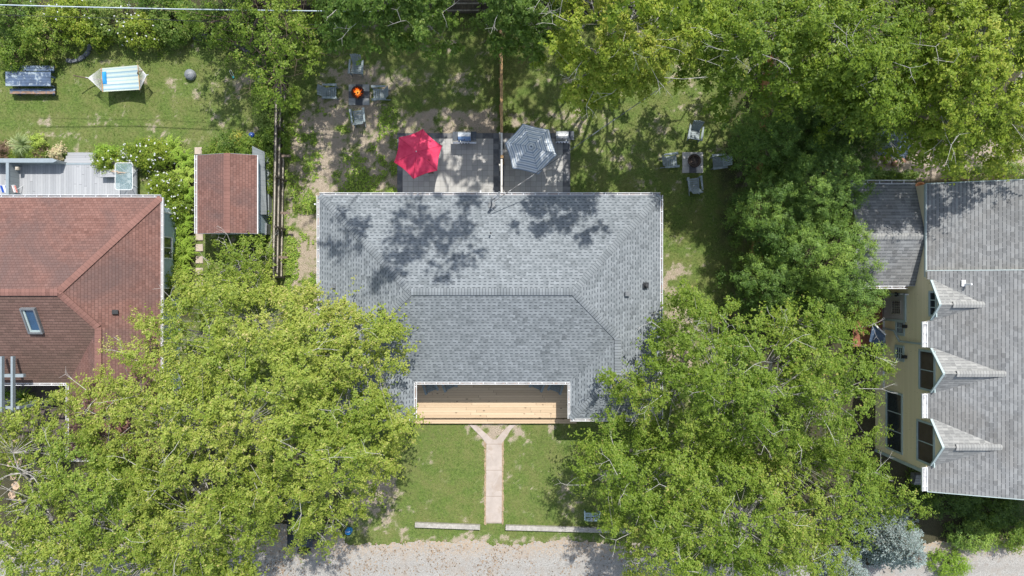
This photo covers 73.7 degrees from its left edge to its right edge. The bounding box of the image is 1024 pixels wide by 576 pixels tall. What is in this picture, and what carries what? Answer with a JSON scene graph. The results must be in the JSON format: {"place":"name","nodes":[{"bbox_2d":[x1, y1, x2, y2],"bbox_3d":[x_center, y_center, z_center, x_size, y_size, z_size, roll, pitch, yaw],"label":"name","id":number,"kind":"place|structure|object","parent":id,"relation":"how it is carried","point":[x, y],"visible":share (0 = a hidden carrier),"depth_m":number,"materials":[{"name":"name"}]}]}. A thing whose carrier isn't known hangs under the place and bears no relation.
{"place":"outdoors","nodes":[
{"label":"outdoors","id":0,"kind":"place"},
{"bbox_2d":[0,4,370,11],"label":"overhead cable","id":1,"kind":"object","parent":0,"point":[148,8],"visible":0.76,"depth_m":31.89,"materials":[{"name":"silver metal"}]},
{"bbox_2d":[397,133,569,192],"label":"patio","id":2,"kind":"structure","parent":0,"point":[467,168],"depth_m":38.75,"materials":[{"name":"grey concrete"}]},
{"bbox_2d":[394,129,441,178],"bbox_3d":[-5.054,-7.210,37.355,2.591,2.790,2.690,0,90,0],"label":"patio umbrella","id":3,"kind":"object","parent":2,"relation":"on","point":[418,153],"visible":1,"depth_m":36.52,"materials":[{"name":"fabric"}]},
{"bbox_2d":[453,132,475,143],"bbox_3d":[-2.633,-8.337,38.183,1.320,1.130,0.682,0,90,0],"label":"gas grill","id":4,"kind":"object","parent":2,"relation":"on","point":[464,137],"visible":1,"depth_m":37.87,"materials":[{"name":"metal"}]},
{"bbox_2d":[505,124,556,174],"bbox_3d":[1.014,-7.481,37.355,2.787,2.790,2.735,0,90,0],"label":"patio umbrella","id":5,"kind":"object","parent":2,"relation":"on","point":[530,149],"visible":1,"depth_m":36.51,"materials":[{"name":"grey fabric"}]},
{"bbox_2d":[556,131,573,142],"bbox_3d":[2.933,-8.367,38.186,1.020,1.124,0.682,0,90,0],"label":"gas grill","id":6,"kind":"object","parent":2,"relation":"on","point":[564,136],"visible":1,"depth_m":37.72,"materials":[{"name":"metal"}]},
{"bbox_2d":[314,190,662,422],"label":"grey roofed house","id":7,"kind":"structure","parent":0,"point":[511,297],"depth_m":35.46,"materials":[{"name":"grey"}]},
{"bbox_2d":[470,425,514,524],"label":"path","id":8,"kind":"structure","parent":0,"point":[493,480],"depth_m":38.76,"materials":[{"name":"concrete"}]},
{"bbox_2d":[0,0,1023,565],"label":"ground","id":9,"kind":"structure","parent":0,"point":[326,122],"depth_m":38.80,"materials":[{"name":"green plant"}]},
{"bbox_2d":[0,33,36,72],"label":"garden shrub","id":10,"kind":"object","parent":9,"relation":"on","point":[4,50],"visible":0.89,"depth_m":37.75,"materials":[{"name":"green plant"}]},
{"bbox_2d":[8,131,33,157],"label":"ornamental grass","id":11,"kind":"object","parent":9,"relation":"on","point":[21,144],"depth_m":38.16,"materials":[{"name":"green plant"}]},
{"bbox_2d":[0,0,52,45],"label":"garden shrub","id":12,"kind":"object","parent":9,"relation":"on","point":[4,28],"visible":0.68,"depth_m":37.22,"materials":[{"name":"green plant"}]},
{"bbox_2d":[0,356,55,411],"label":"pergola","id":13,"kind":"object","parent":9,"relation":"on","point":[13,375],"visible":0.69,"depth_m":34.87,"materials":[{"name":"white wood"}]},
{"bbox_2d":[5,72,55,87],"bbox_3d":[-26.983,-11.662,38.429,2.524,0.742,0.796,0,90,0],"label":"picnic table","id":14,"kind":"object","parent":9,"relation":"on","point":[17,79],"visible":1,"depth_m":38.06,"materials":[{"name":"blue paint"}]},
{"bbox_2d":[10,89,54,95],"bbox_3d":[-26.949,-11.054,38.575,2.542,0.450,0.295,0,90,0],"label":"garden bench","id":15,"kind":"object","parent":9,"relation":"on","point":[19,92],"visible":1,"depth_m":38.35,"materials":[{"name":"blue paint"}]},
{"bbox_2d":[0,158,66,194],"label":"deck wall","id":16,"kind":"structure","parent":9,"relation":"on","point":[12,170],"depth_m":37.64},
{"bbox_2d":[5,146,67,157],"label":"ground cover","id":17,"kind":"object","parent":9,"relation":"on","point":[27,154],"visible":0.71,"depth_m":38.40,"materials":[{"name":"green plant"}]},
{"bbox_2d":[14,7,78,71],"bbox_3d":[-25.897,-13.958,37.569,3.607,2.493,3.146,-22,90,0],"label":"garden shrub","id":18,"kind":"object","parent":9,"relation":"on","point":[34,43],"visible":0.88,"depth_m":37.38,"materials":[{"name":"green plant"}]},
{"bbox_2d":[45,141,67,160],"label":"hydrangea","id":19,"kind":"object","parent":9,"relation":"on","point":[55,152],"visible":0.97,"depth_m":38.21,"materials":[{"name":"brown plant"}]},
{"bbox_2d":[0,152,137,194],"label":"garden deck","id":20,"kind":"structure","parent":9,"relation":"on","point":[76,174],"depth_m":38.40,"materials":[{"name":"grey wood"}]},
{"bbox_2d":[30,0,110,43],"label":"garden shrub","id":21,"kind":"object","parent":9,"relation":"on","point":[61,11],"visible":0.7,"depth_m":37.05,"materials":[{"name":"green plant"}]},
{"bbox_2d":[0,195,179,460],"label":"red roofed house","id":22,"kind":"structure","parent":9,"relation":"on","point":[80,275],"depth_m":35.02,"materials":[{"name":"red"}]},
{"bbox_2d":[164,236,172,258],"bbox_3d":[-18.825,-2.200,37.200,0.060,1.240,1.240,0,90,0],"label":"window","id":23,"kind":"structure","parent":22,"relation":"in","point":[168,241],"depth_m":37.44,"materials":[{"name":"glass"}]},
{"bbox_2d":[66,14,116,55],"bbox_3d":[-23.506,-14.177,37.744,2.135,2.144,2.264,-28,90,0],"label":"garden shrub","id":24,"kind":"object","parent":9,"relation":"on","point":[96,39],"visible":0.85,"depth_m":37.58,"materials":[{"name":"green plant"}]},
{"bbox_2d":[73,69,142,90],"bbox_3d":[-22.303,-11.822,38.200,3.809,1.198,1.256,0,90,0],"label":"hammock stand","id":25,"kind":"object","parent":9,"relation":"on","point":[101,79],"visible":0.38,"depth_m":37.98,"materials":[{"name":"brown wood"}]},
{"bbox_2d":[86,64,147,91],"bbox_3d":[-21.794,-11.621,37.881,3.470,0.479,1.534,0,90,0],"label":"hammock","id":26,"kind":"object","parent":25,"relation":"hanging from","point":[122,78],"visible":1,"depth_m":38.02,"materials":[{"name":"white fabric"}]},
{"bbox_2d":[89,147,130,173],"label":"rose bush","id":27,"kind":"object","parent":9,"relation":"on","point":[99,164],"visible":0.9,"depth_m":37.91,"materials":[{"name":"green plant"}]},
{"bbox_2d":[82,0,146,49],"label":"garden shrub","id":28,"kind":"object","parent":9,"relation":"on","point":[108,14],"visible":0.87,"depth_m":37.19,"materials":[{"name":"green plant"}]},
{"bbox_2d":[0,393,269,575],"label":"broadleaf tree","id":29,"kind":"object","parent":9,"relation":"on","point":[74,548],"visible":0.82,"depth_m":31.73,"materials":[{"name":"green plant"}]},
{"bbox_2d":[114,10,173,59],"bbox_3d":[-20.506,-14.320,37.424,2.945,2.784,2.704,0,90,0],"label":"garden shrub","id":30,"kind":"object","parent":9,"relation":"on","point":[151,40],"visible":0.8,"depth_m":37.58,"materials":[{"name":"green plant"}]},
{"bbox_2d":[119,136,180,175],"bbox_3d":[-20.294,-7.421,37.754,3.195,2.123,2.294,0,90,0],"label":"rose bush","id":31,"kind":"object","parent":9,"relation":"on","point":[135,150],"visible":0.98,"depth_m":37.76,"materials":[{"name":"green plant"}]},
{"bbox_2d":[123,0,192,24],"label":"garden shrub","id":32,"kind":"object","parent":9,"relation":"on","point":[145,3],"visible":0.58,"depth_m":37.13,"materials":[{"name":"green plant"}]},
{"bbox_2d":[143,169,190,202],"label":"rose bush","id":33,"kind":"object","parent":9,"relation":"on","point":[164,189],"visible":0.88,"depth_m":37.82,"materials":[{"name":"green plant"}]},
{"bbox_2d":[146,0,196,49],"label":"garden shrub","id":34,"kind":"object","parent":9,"relation":"on","point":[177,38],"visible":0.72,"depth_m":37.34,"materials":[{"name":"green plant"}]},
{"bbox_2d":[161,133,186,159],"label":"garden fern","id":35,"kind":"object","parent":9,"relation":"on","point":[175,150],"visible":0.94,"depth_m":38.23,"materials":[{"name":"green plant"}]},
{"bbox_2d":[164,263,191,298],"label":"climbing shrub","id":36,"kind":"object","parent":9,"relation":"on","point":[170,281],"visible":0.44,"depth_m":37.60,"materials":[{"name":"green plant"}]},
{"bbox_2d":[164,192,193,231],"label":"rose bush","id":37,"kind":"object","parent":9,"relation":"on","point":[175,214],"visible":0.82,"depth_m":38.02,"materials":[{"name":"green plant"}]},
{"bbox_2d":[171,148,193,171],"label":"garden fern","id":38,"kind":"object","parent":9,"relation":"on","point":[185,159],"visible":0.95,"depth_m":38.23,"materials":[{"name":"green plant"}]},
{"bbox_2d":[173,166,193,187],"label":"garden fern","id":39,"kind":"object","parent":9,"relation":"on","point":[186,176],"visible":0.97,"depth_m":38.22,"materials":[{"name":"green plant"}]},
{"bbox_2d":[174,223,196,251],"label":"garden fern","id":40,"kind":"object","parent":9,"relation":"on","point":[181,234],"visible":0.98,"depth_m":38.21,"materials":[{"name":"green plant"}]},
{"bbox_2d":[174,239,199,266],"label":"garden fern","id":41,"kind":"object","parent":9,"relation":"on","point":[187,253],"visible":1,"depth_m":38.20,"materials":[{"name":"green plant"}]},
{"bbox_2d":[182,0,230,46],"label":"garden shrub","id":42,"kind":"object","parent":9,"relation":"on","point":[198,37],"visible":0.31,"depth_m":37.67,"materials":[{"name":"green plant"}]},
{"bbox_2d":[29,264,429,575],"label":"broadleaf tree","id":43,"kind":"object","parent":9,"relation":"on","point":[302,385],"visible":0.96,"depth_m":30.34,"materials":[{"name":"green plant"}]},
{"bbox_2d":[209,127,252,153],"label":"bush","id":44,"kind":"object","parent":9,"relation":"on","point":[226,143],"visible":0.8,"depth_m":38.13,"materials":[{"name":"green plant"}]},
{"bbox_2d":[194,153,269,235],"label":"garden shed","id":45,"kind":"structure","parent":9,"relation":"on","point":[227,193],"depth_m":36.27,"materials":[{"name":"red"}]},
{"bbox_2d":[214,13,261,51],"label":"garden shrub","id":46,"kind":"object","parent":9,"relation":"on","point":[231,34],"visible":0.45,"depth_m":37.62,"materials":[{"name":"green plant"}]},
{"bbox_2d":[194,225,288,311],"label":"young tree","id":47,"kind":"object","parent":9,"relation":"on","point":[244,262],"visible":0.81,"depth_m":35.55,"materials":[{"name":"green plant"}]},
{"bbox_2d":[151,0,345,118],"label":"broadleaf tree","id":48,"kind":"object","parent":9,"relation":"on","point":[294,22],"visible":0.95,"depth_m":32.84,"materials":[{"name":"green plant"}]},
{"bbox_2d":[233,131,268,154],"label":"bush","id":49,"kind":"object","parent":9,"relation":"on","point":[246,147],"visible":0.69,"depth_m":37.94,"materials":[{"name":"green plant"}]},
{"bbox_2d":[216,0,288,27],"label":"garden shrub","id":50,"kind":"object","parent":9,"relation":"on","point":[252,16],"visible":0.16,"depth_m":37.78,"materials":[{"name":"green plant"}]},
{"bbox_2d":[252,146,271,216],"bbox_3d":[-13.777,-5.812,37.800,0.470,2.000,3.700,0,90,0],"label":"lean to panel","id":51,"kind":"object","parent":9,"relation":"on","point":[261,154],"visible":0.51,"depth_m":37.44,"materials":[{"name":"grey metal"}]},
{"bbox_2d":[248,24,289,78],"bbox_3d":[-13.535,-13.160,37.823,2.615,1.986,3.009,0,90,0],"label":"garden shrub","id":52,"kind":"object","parent":9,"relation":"on","point":[256,54],"visible":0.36,"depth_m":37.66,"materials":[{"name":"green plant"}]},
{"bbox_2d":[251,94,294,146],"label":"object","id":53,"kind":"object","parent":9,"relation":"on","point":[258,120],"visible":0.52,"depth_m":37.55,"materials":[{"name":"green plant"}]},
{"bbox_2d":[256,123,294,161],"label":"bush","id":54,"kind":"object","parent":9,"relation":"on","point":[266,135],"visible":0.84,"depth_m":37.84,"materials":[{"name":"green plant"}]},
{"bbox_2d":[272,76,290,277],"bbox_3d":[-12.482,-6.055,37.877,0.942,1.845,11.014,1,90,0],"label":"rail fence","id":55,"kind":"object","parent":9,"relation":"on","point":[279,169],"visible":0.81,"depth_m":37.75,"materials":[{"name":"brown wood"}]},
{"bbox_2d":[279,12,324,57],"bbox_3d":[-11.765,-14.281,37.842,2.609,1.948,2.698,-26,90,0],"label":"garden shrub","id":56,"kind":"object","parent":9,"relation":"on","point":[312,37],"visible":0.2,"depth_m":37.90,"materials":[{"name":"green plant"}]},
{"bbox_2d":[282,469,325,554],"bbox_3d":[-11.519,12.422,37.920,2.320,1.760,4.490,0,90,0],"label":"parked car","id":57,"kind":"object","parent":9,"relation":"on","point":[311,542],"visible":0.2,"depth_m":37.04,"materials":[{"name":"paint"}]},
{"bbox_2d":[316,83,338,99],"bbox_3d":[-10.332,-11.026,38.336,1.017,0.990,0.870,1,90,0],"label":"adirondack chair","id":58,"kind":"object","parent":9,"relation":"on","point":[327,93],"visible":1,"depth_m":38.24,"materials":[{"name":"wood"}]},
{"bbox_2d":[284,106,397,341],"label":"weeds","id":59,"kind":"object","parent":9,"relation":"on","point":[382,117],"visible":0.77,"depth_m":38.73,"materials":[{"name":"green plant"}]},
{"bbox_2d":[348,53,363,76],"bbox_3d":[-8.736,-12.494,38.336,0.870,0.990,1.017,3,90,0],"label":"adirondack chair","id":60,"kind":"object","parent":9,"relation":"on","point":[356,69],"visible":0.86,"depth_m":38.30,"materials":[{"name":"wood"}]},
{"bbox_2d":[349,107,365,128],"bbox_3d":[-8.640,-9.555,38.336,0.870,0.990,1.017,-7,90,0],"label":"adirondack chair","id":61,"kind":"object","parent":9,"relation":"on","point":[358,120],"visible":1,"depth_m":38.41,"materials":[{"name":"wood"}]},
{"bbox_2d":[349,84,369,104],"bbox_3d":[-8.684,-10.973,38.770,1.177,0.050,1.177,0,90,0],"label":"paver pad","id":62,"kind":"object","parent":9,"relation":"on","point":[364,99],"visible":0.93,"depth_m":38.74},
{"bbox_2d":[371,85,390,101],"bbox_3d":[-7.361,-10.937,38.336,1.017,0.990,0.870,-2,90,0],"label":"adirondack chair","id":63,"kind":"object","parent":9,"relation":"on","point":[383,94],"visible":1,"depth_m":38.40,"materials":[{"name":"wood"}]},
{"bbox_2d":[312,0,464,65],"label":"broadleaf tree","id":64,"kind":"object","parent":9,"relation":"on","point":[416,13],"visible":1,"depth_m":29.80,"materials":[{"name":"green plant"}]},
{"bbox_2d":[415,522,479,529],"bbox_3d":[-3.649,13.472,38.673,3.682,0.234,0.260,2,90,0],"label":"landscape timber","id":65,"kind":"object","parent":9,"relation":"on","point":[447,525],"visible":1,"depth_m":38.57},
{"bbox_2d":[499,30,502,133],"bbox_3d":[-0.612,-12.095,37.875,0.213,1.850,7.406,0,90,0],"label":"board fence","id":66,"kind":"object","parent":9,"relation":"on","point":[501,94],"visible":0.6,"depth_m":36.95,"materials":[{"name":"beige wood"}]},
{"bbox_2d":[462,0,563,65],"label":"broadleaf tree","id":67,"kind":"object","parent":9,"relation":"on","point":[497,14],"visible":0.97,"depth_m":30.43,"materials":[{"name":"green plant"}]},
{"bbox_2d":[292,0,807,14],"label":"back fence","id":68,"kind":"object","parent":9,"relation":"on","point":[463,5],"visible":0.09,"depth_m":37.96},
{"bbox_2d":[506,524,628,533],"bbox_3d":[3.136,13.653,38.673,6.999,0.234,0.260,2,90,0],"label":"landscape timber","id":69,"kind":"object","parent":9,"relation":"on","point":[551,528],"visible":0.71,"depth_m":38.57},
{"bbox_2d":[528,0,723,123],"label":"broadleaf tree","id":70,"kind":"object","parent":9,"relation":"on","point":[603,65],"visible":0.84,"depth_m":28.77,"materials":[{"name":"green plant"}]},
{"bbox_2d":[592,0,719,42],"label":"tall tree","id":71,"kind":"object","parent":9,"relation":"on","point":[697,14],"visible":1,"depth_m":24.95,"materials":[{"name":"green plant"}]},
{"bbox_2d":[661,152,679,167],"bbox_3d":[8.834,-7.140,38.336,1.017,0.990,0.870,-6,90,0],"label":"adirondack chair","id":72,"kind":"object","parent":9,"relation":"on","point":[666,160],"visible":1,"depth_m":38.41,"materials":[{"name":"wood"}]},
{"bbox_2d":[682,152,702,172],"bbox_3d":[10.261,-7.123,38.770,1.177,0.050,1.177,0,90,0],"label":"paver pad","id":73,"kind":"object","parent":9,"relation":"on","point":[687,167],"visible":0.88,"depth_m":38.74,"materials":[{"name":"grey stone"}]},
{"bbox_2d":[686,120,703,142],"bbox_3d":[10.318,-8.799,38.336,0.870,0.990,1.017,9,90,0],"label":"adirondack chair","id":74,"kind":"object","parent":9,"relation":"on","point":[695,129],"visible":1,"depth_m":38.33,"materials":[{"name":"wood"}]},
{"bbox_2d":[686,176,703,195],"bbox_3d":[10.285,-5.740,38.336,0.870,0.990,1.017,-8,90,0],"label":"adirondack chair","id":75,"kind":"object","parent":9,"relation":"on","point":[694,190],"visible":1,"depth_m":38.38,"materials":[{"name":"wood"}]},
{"bbox_2d":[709,154,732,169],"bbox_3d":[11.743,-7.097,38.336,1.017,0.990,0.870,-5,90,0],"label":"adirondack chair","id":76,"kind":"object","parent":9,"relation":"on","point":[725,164],"visible":0.83,"depth_m":38.38,"materials":[{"name":"wood"}]},
{"bbox_2d":[590,276,900,474],"bbox_3d":[11.405,4.674,33.351,15.124,11.148,10.621,0,90,0],"label":"broadleaf tree","id":77,"kind":"object","parent":9,"relation":"on","point":[713,384],"visible":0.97,"depth_m":31.23,"materials":[{"name":"green plant"}]},
{"bbox_2d":[559,420,939,575],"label":"broadleaf tree","id":78,"kind":"object","parent":9,"relation":"on","point":[747,553],"visible":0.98,"depth_m":31.74,"materials":[{"name":"green plant"}]},
{"bbox_2d":[748,3,775,297],"bbox_3d":[13.880,-8.492,37.892,0.178,1.815,18.315,3,90,0],"label":"cedar fence","id":79,"kind":"object","parent":9,"relation":"on","point":[763,84],"visible":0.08,"depth_m":38.00,"materials":[{"name":"brown wood"}]},
{"bbox_2d":[715,243,817,331],"bbox_3d":[13.851,-0.232,36.288,5.067,6.605,4.815,-22,90,0],"label":"juniper tree","id":80,"kind":"object","parent":9,"relation":"on","point":[750,284],"visible":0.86,"depth_m":34.97,"materials":[{"name":"green plant"}]},
{"bbox_2d":[720,159,830,263],"bbox_3d":[14.229,-3.928,36.196,5.801,7.776,5.804,0,90,0],"label":"juniper tree","id":81,"kind":"object","parent":9,"relation":"on","point":[764,207],"visible":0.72,"depth_m":34.09,"materials":[{"name":"green plant"}]},
{"bbox_2d":[715,84,842,181],"bbox_3d":[14.379,-8.235,35.993,6.875,8.090,6.181,0,90,0],"label":"juniper tree","id":82,"kind":"object","parent":9,"relation":"on","point":[763,149],"visible":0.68,"depth_m":34.10,"materials":[{"name":"green plant"}]},
{"bbox_2d":[670,0,941,152],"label":"broadleaf tree","id":83,"kind":"object","parent":9,"relation":"on","point":[857,74],"visible":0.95,"depth_m":28.61,"materials":[{"name":"green plant"}]},
{"bbox_2d":[745,201,888,310],"bbox_3d":[15.819,-1.818,34.945,7.252,8.041,6.227,0,90,0],"label":"juniper tree","id":84,"kind":"object","parent":9,"relation":"on","point":[817,241],"visible":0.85,"depth_m":33.17,"materials":[{"name":"green plant"}]},
{"bbox_2d":[764,129,887,234],"bbox_3d":[16.539,-5.615,35.492,6.891,9.234,6.701,0,90,0],"label":"juniper tree","id":85,"kind":"object","parent":9,"relation":"on","point":[828,184],"visible":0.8,"depth_m":33.13,"materials":[{"name":"green plant"}]},
{"bbox_2d":[783,259,893,338],"bbox_3d":[17.739,0.611,35.823,5.889,6.739,4.691,-37,90,0],"label":"juniper tree","id":86,"kind":"object","parent":9,"relation":"on","point":[844,305],"visible":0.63,"depth_m":34.03,"materials":[{"name":"green plant"}]},
{"bbox_2d":[815,539,869,575],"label":"blue spruce","id":87,"kind":"object","parent":9,"relation":"on","point":[858,570],"visible":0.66,"depth_m":37.21,"materials":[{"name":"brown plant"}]},
{"bbox_2d":[785,80,901,166],"bbox_3d":[17.801,-9.118,35.851,7.137,7.858,5.555,0,90,0],"label":"juniper tree","id":88,"kind":"object","parent":9,"relation":"on","point":[883,140],"visible":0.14,"depth_m":34.56,"materials":[{"name":"green plant"}]},
{"bbox_2d":[867,322,885,346],"bbox_3d":[19.846,2.644,37.818,0.761,1.965,1.664,-15,90,0],"label":"stair canopy","id":89,"kind":"object","parent":9,"relation":"on","point":[879,333],"visible":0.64,"depth_m":37.09,"materials":[{"name":"blue paint"}]},
{"bbox_2d":[838,490,927,573],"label":"blue spruce","id":90,"kind":"object","parent":9,"relation":"on","point":[897,545],"visible":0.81,"depth_m":36.40,"materials":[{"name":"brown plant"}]},
{"bbox_2d":[873,0,1023,185],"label":"broadleaf tree","id":91,"kind":"object","parent":9,"relation":"on","point":[998,55],"visible":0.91,"depth_m":28.59,"materials":[{"name":"green plant"}]},
{"bbox_2d":[910,487,986,522],"bbox_3d":[24.497,11.926,37.845,4.149,1.941,2.435,0,90,0],"label":"house shrub","id":92,"kind":"object","parent":9,"relation":"on","point":[967,505],"visible":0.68,"depth_m":37.59,"materials":[{"name":"green plant"}]},
{"bbox_2d":[948,163,988,181],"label":"house shrub","id":93,"kind":"object","parent":9,"relation":"on","point":[978,170],"visible":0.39,"depth_m":38.14,"materials":[{"name":"green plant"}]},
{"bbox_2d":[940,512,999,555],"bbox_3d":[25.747,13.725,37.869,3.326,1.894,2.467,0,90,0],"label":"house shrub","id":94,"kind":"object","parent":9,"relation":"on","point":[980,539],"visible":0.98,"depth_m":37.69,"materials":[{"name":"green plant"}]},
{"bbox_2d":[946,497,1023,531],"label":"house shrub","id":95,"kind":"object","parent":9,"relation":"on","point":[994,506],"visible":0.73,"depth_m":37.49,"materials":[{"name":"green plant"}]},
{"bbox_2d":[981,511,1023,554],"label":"house shrub","id":96,"kind":"object","parent":9,"relation":"on","point":[1014,540],"visible":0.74,"depth_m":37.64,"materials":[{"name":"green plant"}]},
{"bbox_2d":[983,1,1023,40],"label":"tall tree","id":97,"kind":"object","parent":9,"relation":"on","point":[1014,14],"visible":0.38,"depth_m":27.85,"materials":[{"name":"green plant"}]},
{"bbox_2d":[983,159,1023,179],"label":"house shrub","id":98,"kind":"object","parent":9,"relation":"on","point":[1016,169],"visible":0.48,"depth_m":38.04,"materials":[{"name":"green plant"}]},
{"bbox_2d":[0,524,1023,575],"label":"gravel road","id":99,"kind":"structure","parent":0,"point":[1003,562],"depth_m":38.77,"materials":[{"name":"grey gravel"}]},
{"bbox_2d":[258,537,707,575],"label":"fallen leaves","id":100,"kind":"object","parent":99,"relation":"on","point":[282,565],"visible":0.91,"depth_m":38.74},
{"bbox_2d":[925,546,975,575],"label":"house shrub","id":101,"kind":"object","parent":99,"relation":"on","point":[949,563],"visible":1,"depth_m":38.14,"materials":[{"name":"green plant"}]},
{"bbox_2d":[875,129,910,162],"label":"pond water","id":102,"kind":"structure","parent":0,"point":[892,144],"depth_m":38.74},
{"bbox_2d":[822,179,1023,499],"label":"yellow house","id":103,"kind":"structure","parent":0,"point":[951,411],"depth_m":33.25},
{"bbox_2d":[883,295,903,319],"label":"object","id":104,"kind":"structure","parent":103,"relation":"in","point":[894,307],"depth_m":36.74,"materials":[{"name":"grey wood"}]},
{"bbox_2d":[885,390,902,454],"bbox_3d":[20.618,7.212,36.852,0.060,1.587,3.223,0,90,0],"label":"window","id":105,"kind":"structure","parent":103,"relation":"in","point":[894,402],"depth_m":36.82,"materials":[{"name":"black glass"}]},
{"bbox_2d":[916,419,934,467],"bbox_3d":[20.618,7.715,34.052,0.060,1.472,2.115,0,90,0],"label":"window","id":106,"kind":"structure","parent":103,"relation":"in","point":[925,433],"depth_m":34.07,"materials":[{"name":"black glass"}]},
{"bbox_2d":[918,349,935,392],"bbox_3d":[20.618,4.097,33.940,0.060,1.333,2.030,0,90,0],"label":"window","id":107,"kind":"structure","parent":103,"relation":"in","point":[926,360],"depth_m":33.98,"materials":[{"name":"black glass"}]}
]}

